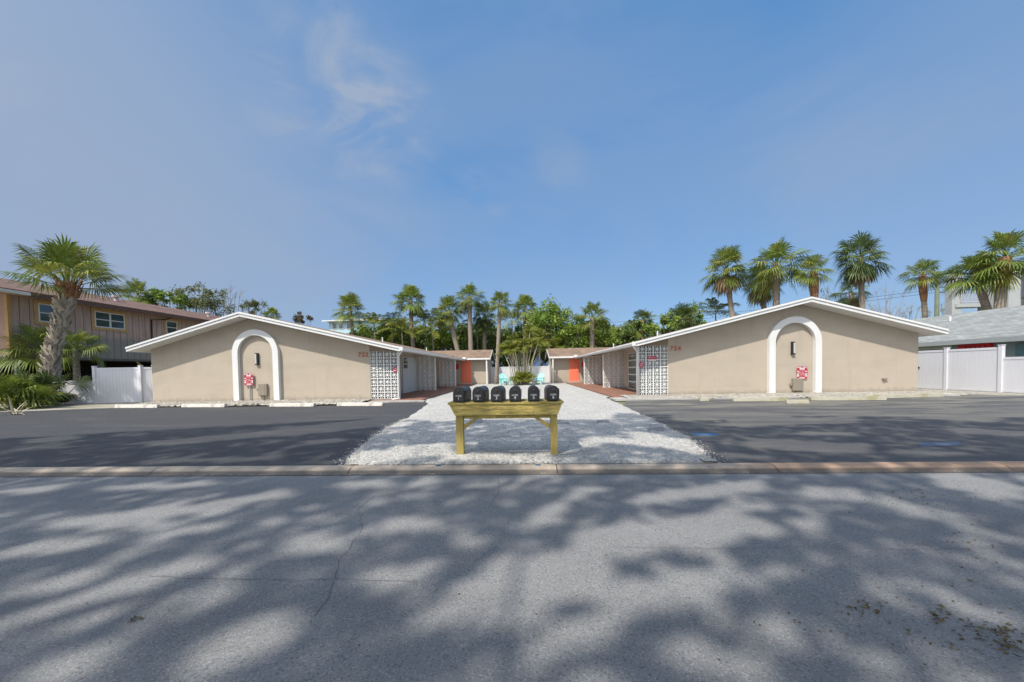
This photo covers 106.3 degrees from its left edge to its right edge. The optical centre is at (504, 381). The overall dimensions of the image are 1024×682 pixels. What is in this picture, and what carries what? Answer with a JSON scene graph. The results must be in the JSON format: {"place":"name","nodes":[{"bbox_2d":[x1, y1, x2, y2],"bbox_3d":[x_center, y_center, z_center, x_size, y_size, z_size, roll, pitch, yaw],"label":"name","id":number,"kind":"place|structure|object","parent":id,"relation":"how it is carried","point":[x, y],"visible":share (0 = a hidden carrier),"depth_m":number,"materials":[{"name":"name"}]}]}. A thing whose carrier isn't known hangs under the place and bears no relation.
{"place":"outdoors","nodes":[
{"label":"outdoors","id":0,"kind":"place"},
{"bbox_2d":[0,402,143,411],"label":"sandy verge","id":1,"kind":"structure","parent":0,"point":[81,406],"depth_m":16.75,"materials":[{"name":"beige sand"}]},
{"bbox_2d":[0,383,56,410],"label":"spiky shrub","id":2,"kind":"object","parent":1,"relation":"on","point":[15,404],"visible":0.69,"depth_m":15.69,"materials":[{"name":"green plant"}]},
{"bbox_2d":[0,369,68,407],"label":"palmetto","id":3,"kind":"object","parent":1,"relation":"on","point":[13,381],"visible":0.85,"depth_m":15.77,"materials":[{"name":"green plant"}]},
{"bbox_2d":[0,322,90,374],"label":"fan palm","id":4,"kind":"object","parent":1,"relation":"on","point":[40,334],"visible":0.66,"depth_m":19.10,"materials":[{"name":"green plant"}]},
{"bbox_2d":[2,368,93,407],"bbox_3d":[-20.902,0.304,17.211,3.076,1.948,3.119,-1,2,3],"label":"palmetto","id":5,"kind":"object","parent":1,"relation":"on","point":[42,378],"visible":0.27,"depth_m":17.42,"materials":[{"name":"green plant"}]},
{"bbox_2d":[0,234,134,378],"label":"fan palm","id":6,"kind":"object","parent":1,"relation":"on","point":[71,256],"visible":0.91,"depth_m":18.12,"materials":[{"name":"green plant"}]},
{"bbox_2d":[34,327,112,380],"bbox_3d":[-22.375,-0.925,20.081,2.925,4.028,2.482,-3,2,-42],"label":"fan palm","id":7,"kind":"object","parent":1,"relation":"on","point":[81,337],"visible":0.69,"depth_m":20.04,"materials":[{"name":"green plant"}]},
{"bbox_2d":[35,365,152,404],"bbox_3d":[-19.753,0.140,18.405,5.399,1.810,0.359,-1,2,-8],"label":"vinyl fence","id":8,"kind":"object","parent":1,"relation":"on","point":[122,385],"visible":0.55,"depth_m":18.54,"materials":[{"name":"white plastic"}]},
{"bbox_2d":[0,402,427,466],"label":"parking lot","id":9,"kind":"structure","parent":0,"point":[218,436],"depth_m":8.16,"materials":[{"name":"grey asphalt"}]},
{"bbox_2d":[114,404,160,407],"bbox_3d":[-14.843,0.977,15.529,2.105,0.130,0.164,-1,2,10],"label":"wheel stop","id":10,"kind":"object","parent":9,"relation":"on","point":[140,406],"visible":1,"depth_m":15.45,"materials":[{"name":"concrete"}]},
{"bbox_2d":[181,404,227,406],"bbox_3d":[-11.923,0.933,15.253,2.028,0.130,0.164,-1,2,11],"label":"wheel stop","id":11,"kind":"object","parent":9,"relation":"on","point":[203,405],"visible":1,"depth_m":15.17,"materials":[{"name":"concrete"}]},
{"bbox_2d":[269,403,315,406],"bbox_3d":[-8.170,0.879,14.810,1.936,0.130,0.164,-1,2,11],"label":"wheel stop","id":12,"kind":"object","parent":9,"relation":"on","point":[292,405],"visible":1,"depth_m":14.73,"materials":[{"name":"concrete"}]},
{"bbox_2d":[337,402,383,405],"bbox_3d":[-5.456,0.839,14.551,1.890,0.130,0.164,-1,2,11],"label":"wheel stop","id":13,"kind":"object","parent":9,"relation":"on","point":[360,403],"visible":0.97,"depth_m":14.48,"materials":[{"name":"concrete"}]},
{"bbox_2d":[365,384,474,401],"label":"walkway","id":14,"kind":"structure","parent":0,"point":[422,394],"depth_m":21.20,"materials":[{"name":"brick"}]},
{"bbox_2d":[0,472,1023,681],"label":"road","id":15,"kind":"structure","parent":0,"point":[120,552],"depth_m":2.42,"materials":[{"name":"grey asphalt"}]},
{"bbox_2d":[47,483,1023,668],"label":"fallen leaves","id":16,"kind":"object","parent":15,"relation":"on","point":[876,612],"visible":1,"depth_m":1.91,"materials":[{"name":"brown plant"}]},
{"bbox_2d":[0,0,1023,363],"label":"sky","id":17,"kind":"structure","parent":0,"point":[302,155],"materials":[{"name":"blue"}]},
{"bbox_2d":[349,382,714,464],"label":"gravel path","id":18,"kind":"structure","parent":0,"point":[582,407],"depth_m":6.86,"materials":[{"name":"white gravel"}]},
{"bbox_2d":[448,398,563,454],"bbox_3d":[0.035,0.728,5.791,1.666,0.904,0.560,-1,2,3],"label":"mailbox stand","id":19,"kind":"object","parent":18,"relation":"on","point":[507,408],"visible":0.9,"depth_m":5.54,"materials":[{"name":"yellow wood"}]},
{"bbox_2d":[453,386,471,401],"bbox_3d":[-0.616,0.177,5.712,0.181,0.227,0.462,0,2,10],"label":"mailbox","id":20,"kind":"object","parent":19,"relation":"on","point":[462,394],"visible":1,"depth_m":5.52,"materials":[{"name":"black metal"}]},
{"bbox_2d":[472,386,488,401],"bbox_3d":[-0.341,0.172,5.699,0.180,0.227,0.462,-1,2,9],"label":"mailbox","id":21,"kind":"object","parent":19,"relation":"on","point":[480,393],"visible":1,"depth_m":5.50,"materials":[{"name":"black metal"}]},
{"bbox_2d":[491,385,505,401],"bbox_3d":[-0.079,0.168,5.686,0.180,0.227,0.462,0,2,8],"label":"mailbox","id":22,"kind":"object","parent":19,"relation":"on","point":[498,393],"visible":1,"depth_m":5.49,"materials":[{"name":"black plastic"}]},
{"bbox_2d":[509,385,521,401],"bbox_3d":[0.171,0.164,5.675,0.180,0.227,0.462,-2,2,4],"label":"mailbox","id":23,"kind":"object","parent":19,"relation":"on","point":[515,393],"visible":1,"depth_m":5.47,"materials":[{"name":"grey plastic"}]},
{"bbox_2d":[528,385,539,400],"bbox_3d":[0.434,0.160,5.663,0.181,0.227,0.462,0,2,3],"label":"mailbox","id":24,"kind":"object","parent":19,"relation":"on","point":[533,393],"visible":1,"depth_m":5.46,"materials":[{"name":"grey plastic"}]},
{"bbox_2d":[544,385,558,400],"bbox_3d":[0.697,0.155,5.650,0.180,0.227,0.462,-1,2,-1],"label":"mailbox","id":25,"kind":"object","parent":19,"relation":"on","point":[551,392],"visible":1,"depth_m":5.44,"materials":[{"name":"grey plastic"}]},
{"bbox_2d":[507,371,536,383],"bbox_3d":[1.472,-0.348,30.937,2.638,1.175,2.761,-1,2,3],"label":"palmetto","id":26,"kind":"object","parent":18,"relation":"on","point":[524,376],"visible":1,"depth_m":30.62,"materials":[{"name":"green plant"}]},
{"bbox_2d":[495,325,550,384],"bbox_3d":[1.492,-2.196,31.637,4.883,4.934,3.454,-1,2,3],"label":"cane palm","id":27,"kind":"object","parent":18,"relation":"on","point":[509,348],"visible":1,"depth_m":31.59,"materials":[{"name":"green plant"}]},
{"bbox_2d":[335,415,727,465],"bbox_3d":[0.339,0.991,7.573,6.712,0.053,5.026,-1,2,3],"label":"loose shell","id":28,"kind":"object","parent":18,"relation":"on","point":[703,458],"visible":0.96,"depth_m":5.63},
{"bbox_2d":[148,397,1018,474],"bbox_3d":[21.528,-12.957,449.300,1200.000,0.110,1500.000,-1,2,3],"label":"ground","id":29,"kind":"structure","parent":0,"point":[622,402],"depth_m":13.77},
{"bbox_2d":[0,278,219,402],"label":"brown house","id":30,"kind":"structure","parent":29,"relation":"on","point":[119,325],"depth_m":23.72,"materials":[{"name":"brown wood"}]},
{"bbox_2d":[33,299,69,326],"bbox_3d":[-24.820,-3.740,21.093,0.048,1.300,1.570,-1,2,3],"label":"window","id":31,"kind":"structure","parent":30,"relation":"in","point":[42,309],"depth_m":20.66,"materials":[{"name":"glass"}]},
{"bbox_2d":[91,308,127,331],"bbox_3d":[-24.677,-3.844,24.038,0.048,1.280,2.070,-1,2,3],"label":"window","id":32,"kind":"structure","parent":30,"relation":"in","point":[101,319],"depth_m":23.96,"materials":[{"name":"glass"}]},
{"bbox_2d":[163,318,178,334],"bbox_3d":[-24.473,-4.003,28.255,0.048,1.270,1.220,-1,2,3],"label":"window","id":33,"kind":"structure","parent":30,"relation":"in","point":[171,325],"depth_m":28.17,"materials":[{"name":"white paint"}]},
{"bbox_2d":[117,278,158,304],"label":"fan palm","id":34,"kind":"object","parent":29,"relation":"on","point":[138,286],"visible":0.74,"depth_m":45.42,"materials":[{"name":"green plant"}]},
{"bbox_2d":[142,286,193,309],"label":"leafy tree","id":35,"kind":"object","parent":29,"relation":"on","point":[160,296],"visible":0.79,"depth_m":47.03,"materials":[{"name":"green plant"}]},
{"bbox_2d":[165,281,232,314],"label":"leafy tree","id":36,"kind":"object","parent":29,"relation":"on","point":[203,304],"visible":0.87,"depth_m":49.05,"materials":[{"name":"green plant"}]},
{"bbox_2d":[206,292,235,316],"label":"leafy tree","id":37,"kind":"object","parent":29,"relation":"on","point":[224,310],"visible":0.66,"depth_m":51.21,"materials":[{"name":"green plant"}]},
{"bbox_2d":[126,398,371,406],"bbox_3d":[-10.930,0.874,16.425,10.300,0.145,1.680,-1,2,3],"label":"gravel bed","id":38,"kind":"object","parent":29,"relation":"on","point":[249,403],"visible":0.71,"depth_m":16.47,"materials":[{"name":"beige gravel"}]},
{"bbox_2d":[244,373,253,399],"bbox_3d":[-11.443,0.292,17.232,0.471,1.380,0.046,-1,2,3],"label":"tow sign","id":39,"kind":"object","parent":38,"relation":"on","point":[248,379],"visible":1,"depth_m":17.20,"materials":[{"name":"metal"}]},
{"bbox_2d":[239,298,267,314],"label":"leafy tree","id":40,"kind":"object","parent":29,"relation":"on","point":[253,303],"visible":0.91,"depth_m":52.93,"materials":[{"name":"green plant"}]},
{"bbox_2d":[125,312,494,401],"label":"apartment building","id":41,"kind":"structure","parent":29,"relation":"on","point":[214,359],"depth_m":17.23,"materials":[{"name":"beige paint"}]},
{"bbox_2d":[402,357,416,392],"bbox_3d":[-5.634,-0.439,22.922,0.075,2.060,2.650,-1,2,3],"label":"side door","id":42,"kind":"structure","parent":41,"relation":"in","point":[409,380],"depth_m":22.74,"materials":[{"name":"grey paint"}]},
{"bbox_2d":[461,360,470,382],"bbox_3d":[-3.426,-0.915,34.643,0.872,2.035,0.057,-1,2,3],"label":"door","id":43,"kind":"structure","parent":41,"relation":"in","point":[465,365],"depth_m":34.62,"materials":[{"name":"orange paint"}]},
{"bbox_2d":[330,292,367,334],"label":"fan palm","id":44,"kind":"object","parent":29,"relation":"on","point":[352,298],"visible":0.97,"depth_m":46.25,"materials":[{"name":"green plant"}]},
{"bbox_2d":[322,318,383,333],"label":"aqua house","id":45,"kind":"structure","parent":29,"relation":"on","point":[338,327],"depth_m":63.04,"materials":[{"name":"paint"}]},
{"bbox_2d":[347,323,390,342],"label":"leafy tree","id":46,"kind":"object","parent":29,"relation":"on","point":[364,331],"visible":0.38,"depth_m":46.73,"materials":[{"name":"green plant"}]},
{"bbox_2d":[350,312,397,339],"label":"feather palm","id":47,"kind":"object","parent":29,"relation":"on","point":[374,317],"visible":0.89,"depth_m":45.16,"materials":[{"name":"green plant"}]},
{"bbox_2d":[372,311,407,342],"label":"feather palm","id":48,"kind":"object","parent":29,"relation":"on","point":[388,316],"visible":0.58,"depth_m":45.91,"materials":[{"name":"green plant"}]},
{"bbox_2d":[373,323,410,346],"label":"leafy tree","id":49,"kind":"object","parent":29,"relation":"on","point":[398,340],"visible":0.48,"depth_m":47.78,"materials":[{"name":"green plant"}]},
{"bbox_2d":[372,316,422,344],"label":"feather palm","id":50,"kind":"object","parent":29,"relation":"on","point":[403,323],"visible":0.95,"depth_m":42.03,"materials":[{"name":"green plant"}]},
{"bbox_2d":[389,284,425,347],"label":"fan palm","id":51,"kind":"object","parent":29,"relation":"on","point":[408,289],"visible":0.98,"depth_m":43.91,"materials":[{"name":"green plant"}]},
{"bbox_2d":[398,323,432,349],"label":"leafy tree","id":52,"kind":"object","parent":29,"relation":"on","point":[420,342],"visible":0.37,"depth_m":48.82,"materials":[{"name":"green plant"}]},
{"bbox_2d":[398,309,444,346],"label":"feather palm","id":53,"kind":"object","parent":29,"relation":"on","point":[423,315],"visible":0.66,"depth_m":45.16,"materials":[{"name":"green plant"}]},
{"bbox_2d":[405,318,456,350],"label":"feather palm","id":54,"kind":"object","parent":29,"relation":"on","point":[432,326],"visible":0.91,"depth_m":43.05,"materials":[{"name":"green plant"}]},
{"bbox_2d":[424,327,458,350],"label":"leafy tree","id":55,"kind":"object","parent":29,"relation":"on","point":[447,339],"visible":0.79,"depth_m":46.54,"materials":[{"name":"green plant"}]},
{"bbox_2d":[434,295,463,349],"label":"fan palm","id":56,"kind":"object","parent":29,"relation":"on","point":[448,302],"visible":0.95,"depth_m":42.86,"materials":[{"name":"green plant"}]},
{"bbox_2d":[450,320,480,349],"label":"leafy tree","id":57,"kind":"object","parent":29,"relation":"on","point":[462,344],"visible":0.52,"depth_m":47.31,"materials":[{"name":"green plant"}]},
{"bbox_2d":[453,281,486,349],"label":"fan palm","id":58,"kind":"object","parent":29,"relation":"on","point":[468,303],"visible":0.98,"depth_m":42.84,"materials":[{"name":"green plant"}]},
{"bbox_2d":[455,317,502,349],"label":"feather palm","id":59,"kind":"object","parent":29,"relation":"on","point":[474,319],"visible":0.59,"depth_m":45.49,"materials":[{"name":"green plant"}]},
{"bbox_2d":[472,300,496,349],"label":"fan palm","id":60,"kind":"object","parent":29,"relation":"on","point":[484,323],"visible":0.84,"depth_m":45.55,"materials":[{"name":"green plant"}]},
{"bbox_2d":[473,327,507,353],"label":"leafy tree","id":61,"kind":"object","parent":29,"relation":"on","point":[490,338],"visible":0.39,"depth_m":47.79,"materials":[{"name":"green plant"}]},
{"bbox_2d":[487,289,512,383],"bbox_3d":[-0.348,-3.954,33.698,2.569,8.479,2.367,-2,2,-27],"label":"fan palm","id":62,"kind":"object","parent":29,"relation":"on","point":[502,310],"visible":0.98,"depth_m":33.62,"materials":[{"name":"green plant"}]},
{"bbox_2d":[360,321,654,366],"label":"undergrowth","id":63,"kind":"object","parent":29,"relation":"on","point":[503,362],"visible":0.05,"depth_m":49.67,"materials":[{"name":"green plant"}]},
{"bbox_2d":[492,324,526,362],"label":"leafy tree","id":64,"kind":"object","parent":29,"relation":"on","point":[517,328],"visible":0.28,"depth_m":46.00,"materials":[{"name":"green plant"}]},
{"bbox_2d":[0,461,1023,476],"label":"curb","id":65,"kind":"structure","parent":29,"relation":"on","point":[819,467],"depth_m":4.95,"materials":[{"name":"concrete"}]},
{"bbox_2d":[16,471,963,475],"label":"gutter sand","id":66,"kind":"structure","parent":65,"relation":"on","point":[400,473],"depth_m":4.98,"materials":[{"name":"beige sand"}]},
{"bbox_2d":[491,311,533,366],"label":"feather palm","id":67,"kind":"object","parent":29,"relation":"on","point":[513,315],"visible":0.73,"depth_m":43.65,"materials":[{"name":"green plant"}]},
{"bbox_2d":[491,365,549,382],"bbox_3d":[1.535,-0.761,37.364,5.756,1.670,0.156,-1,2,3],"label":"vinyl fence","id":68,"kind":"object","parent":29,"relation":"on","point":[536,370],"visible":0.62,"depth_m":37.32,"materials":[{"name":"white plastic"}]},
{"bbox_2d":[510,294,537,365],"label":"fan palm","id":69,"kind":"object","parent":29,"relation":"on","point":[523,299],"visible":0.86,"depth_m":44.27,"materials":[{"name":"green plant"}]},
{"bbox_2d":[525,328,554,365],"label":"feather palm","id":70,"kind":"object","parent":29,"relation":"on","point":[541,333],"visible":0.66,"depth_m":39.55,"materials":[{"name":"green plant"}]},
{"bbox_2d":[523,294,576,348],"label":"leafy tree","id":71,"kind":"object","parent":29,"relation":"on","point":[553,316],"visible":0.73,"depth_m":40.82,"materials":[{"name":"green plant"}]},
{"bbox_2d":[553,313,588,347],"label":"leafy tree","id":72,"kind":"object","parent":29,"relation":"on","point":[570,341],"visible":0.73,"depth_m":40.15,"materials":[{"name":"green plant"}]},
{"bbox_2d":[568,301,611,347],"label":"fan palm","id":73,"kind":"object","parent":29,"relation":"on","point":[590,306],"visible":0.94,"depth_m":39.25,"materials":[{"name":"green plant"}]},
{"bbox_2d":[573,319,621,347],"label":"leafy tree","id":74,"kind":"object","parent":29,"relation":"on","point":[606,339],"visible":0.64,"depth_m":40.06,"materials":[{"name":"green plant"}]},
{"bbox_2d":[611,322,645,345],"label":"leafy tree","id":75,"kind":"object","parent":29,"relation":"on","point":[627,334],"visible":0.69,"depth_m":41.51,"materials":[{"name":"green plant"}]},
{"bbox_2d":[633,307,657,338],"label":"fan palm","id":76,"kind":"object","parent":29,"relation":"on","point":[643,314],"visible":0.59,"depth_m":42.81,"materials":[{"name":"green plant"}]},
{"bbox_2d":[639,313,689,336],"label":"leafy tree","id":77,"kind":"object","parent":29,"relation":"on","point":[647,328],"visible":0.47,"depth_m":40.35,"materials":[{"name":"green plant"}]},
{"bbox_2d":[666,302,699,331],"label":"leafy tree","id":78,"kind":"object","parent":29,"relation":"on","point":[679,310],"visible":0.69,"depth_m":40.42,"materials":[{"name":"green plant"}]},
{"bbox_2d":[665,300,709,326],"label":"leafy tree","id":79,"kind":"object","parent":29,"relation":"on","point":[699,315],"visible":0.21,"depth_m":42.30,"materials":[{"name":"green plant"}]},
{"bbox_2d":[683,297,740,320],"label":"feather palm","id":80,"kind":"object","parent":29,"relation":"on","point":[714,303],"visible":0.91,"depth_m":36.62,"materials":[{"name":"green plant"}]},
{"bbox_2d":[700,244,752,316],"bbox_3d":[18.916,-5.887,33.097,4.443,11.751,4.115,-2,2,-38],"label":"fan palm","id":81,"kind":"object","parent":29,"relation":"on","point":[726,283],"visible":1,"depth_m":32.42,"materials":[{"name":"green plant"}]},
{"bbox_2d":[545,297,948,394],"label":"apartment building","id":82,"kind":"structure","parent":29,"relation":"on","point":[832,346],"depth_m":16.12,"materials":[{"name":"beige paint"}]},
{"bbox_2d":[569,358,578,380],"bbox_3d":[6.198,-1.074,34.172,0.872,2.035,0.057,-1,2,3],"label":"door","id":83,"kind":"structure","parent":82,"relation":"in","point":[573,363],"depth_m":34.15,"materials":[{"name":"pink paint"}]},
{"bbox_2d":[628,352,635,389],"bbox_3d":[7.233,-0.621,21.641,0.077,2.040,1.550,-1,2,3],"label":"louvred window","id":84,"kind":"structure","parent":82,"relation":"in","point":[631,356],"depth_m":21.56,"materials":[{"name":"glass"}]},
{"bbox_2d":[740,262,787,309],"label":"fan palm","id":85,"kind":"object","parent":29,"relation":"on","point":[753,298],"visible":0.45,"depth_m":34.47,"materials":[{"name":"green plant"}]},
{"bbox_2d":[743,236,811,305],"bbox_3d":[21.713,-5.822,31.012,5.172,11.556,4.681,-1,2,3],"label":"fan palm","id":86,"kind":"object","parent":29,"relation":"on","point":[779,248],"visible":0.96,"depth_m":30.52,"materials":[{"name":"green plant"}]},
{"bbox_2d":[614,394,959,400],"bbox_3d":[10.635,0.598,14.704,12.650,0.070,0.250,-1,2,3],"label":"walkway edge","id":87,"kind":"object","parent":29,"relation":"on","point":[736,397],"visible":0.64,"depth_m":14.75,"materials":[{"name":"grey concrete"}]},
{"bbox_2d":[620,390,967,398],"bbox_3d":[11.197,0.520,15.466,12.600,0.110,1.430,-1,2,3],"label":"gravel bed","id":88,"kind":"object","parent":29,"relation":"on","point":[731,394],"visible":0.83,"depth_m":15.41,"materials":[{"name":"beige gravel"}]},
{"bbox_2d":[790,254,838,297],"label":"fan palm","id":89,"kind":"object","parent":29,"relation":"on","point":[811,281],"visible":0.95,"depth_m":28.43,"materials":[{"name":"green plant"}]},
{"bbox_2d":[828,280,873,307],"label":"fan palm","id":90,"kind":"object","parent":29,"relation":"on","point":[852,300],"visible":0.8,"depth_m":35.98,"materials":[{"name":"green plant"}]},
{"bbox_2d":[828,230,895,308],"bbox_3d":[29.832,-6.399,32.293,4.726,12.370,4.026,-2,2,-19],"label":"fan palm","id":91,"kind":"object","parent":29,"relation":"on","point":[860,271],"visible":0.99,"depth_m":31.89,"materials":[{"name":"green plant"}]},
{"bbox_2d":[866,285,911,316],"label":"leafy tree","id":92,"kind":"object","parent":29,"relation":"on","point":[898,309],"visible":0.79,"depth_m":47.39,"materials":[{"name":"green plant"}]},
{"bbox_2d":[896,258,948,317],"bbox_3d":[32.914,-4.956,30.311,3.184,9.513,2.701,-2,2,-24],"label":"fan palm","id":93,"kind":"object","parent":29,"relation":"on","point":[921,282],"visible":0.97,"depth_m":30.10,"materials":[{"name":"green plant"}]},
{"bbox_2d":[934,271,943,316],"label":"utility pole","id":94,"kind":"object","parent":29,"relation":"on","point":[936,302],"visible":0.2,"depth_m":41.42,"materials":[{"name":"grey wood"}]},
{"bbox_2d":[913,305,1023,356],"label":"grey house","id":95,"kind":"structure","parent":29,"relation":"on","point":[989,328],"depth_m":19.50,"materials":[{"name":"grey"}]},
{"bbox_2d":[929,252,1014,310],"bbox_3d":[33.488,-4.639,27.301,4.299,9.234,4.741,-3,3,-45],"label":"fan palm","id":96,"kind":"object","parent":29,"relation":"on","point":[981,293],"visible":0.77,"depth_m":27.04,"materials":[{"name":"green plant"}]},
{"bbox_2d":[957,229,1023,308],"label":"fan palm","id":97,"kind":"object","parent":29,"relation":"on","point":[1002,242],"visible":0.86,"depth_m":25.84,"materials":[{"name":"green plant"}]},
{"bbox_2d":[567,382,636,396],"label":"walkway","id":98,"kind":"structure","parent":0,"point":[612,391],"depth_m":21.77,"materials":[{"name":"brick"}]},
{"bbox_2d":[623,394,1023,462],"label":"parking lot","id":99,"kind":"structure","parent":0,"point":[985,427],"depth_m":7.58,"materials":[{"name":"grey asphalt"}]},
{"bbox_2d":[732,397,787,401],"bbox_3d":[8.982,0.611,13.516,1.747,0.130,0.164,-1,2,8],"label":"wheel stop","id":100,"kind":"object","parent":99,"relation":"on","point":[761,399],"visible":0.84,"depth_m":13.46,"materials":[{"name":"concrete"}]},
{"bbox_2d":[808,396,886,400],"bbox_3d":[11.855,0.566,13.289,2.307,0.130,0.164,-1,2,9],"label":"wheel stop","id":101,"kind":"object","parent":99,"relation":"on","point":[848,398],"visible":0.94,"depth_m":13.23,"materials":[{"name":"concrete"}]},
{"bbox_2d":[863,393,943,397],"bbox_3d":[14.424,0.501,13.884,3.169,0.130,0.164,-1,2,-6],"label":"wheel stop","id":102,"kind":"object","parent":99,"relation":"on","point":[914,395],"visible":0.76,"depth_m":13.84,"materials":[{"name":"concrete"}]},
{"bbox_2d":[918,441,960,446],"bbox_3d":[6.715,0.952,5.924,1.041,0.001,0.288,-1,2,-7],"label":"paint mark","id":103,"kind":"object","parent":99,"relation":"on","point":[928,444],"visible":1,"depth_m":5.92,"materials":[{"name":"blue paint"}]},
{"bbox_2d":[918,388,1023,394],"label":"sandy verge","id":104,"kind":"structure","parent":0,"point":[976,392],"depth_m":15.65,"materials":[{"name":"beige sand"}]},
{"bbox_2d":[918,345,1023,392],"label":"vinyl fence","id":105,"kind":"object","parent":104,"relation":"on","point":[992,369],"visible":0.63,"depth_m":16.45,"materials":[{"name":"white plastic"}]},
{"bbox_2d":[944,271,1023,314],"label":"apartment block","id":106,"kind":"structure","parent":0,"point":[956,305],"depth_m":33.87,"materials":[{"name":"grey paint"}]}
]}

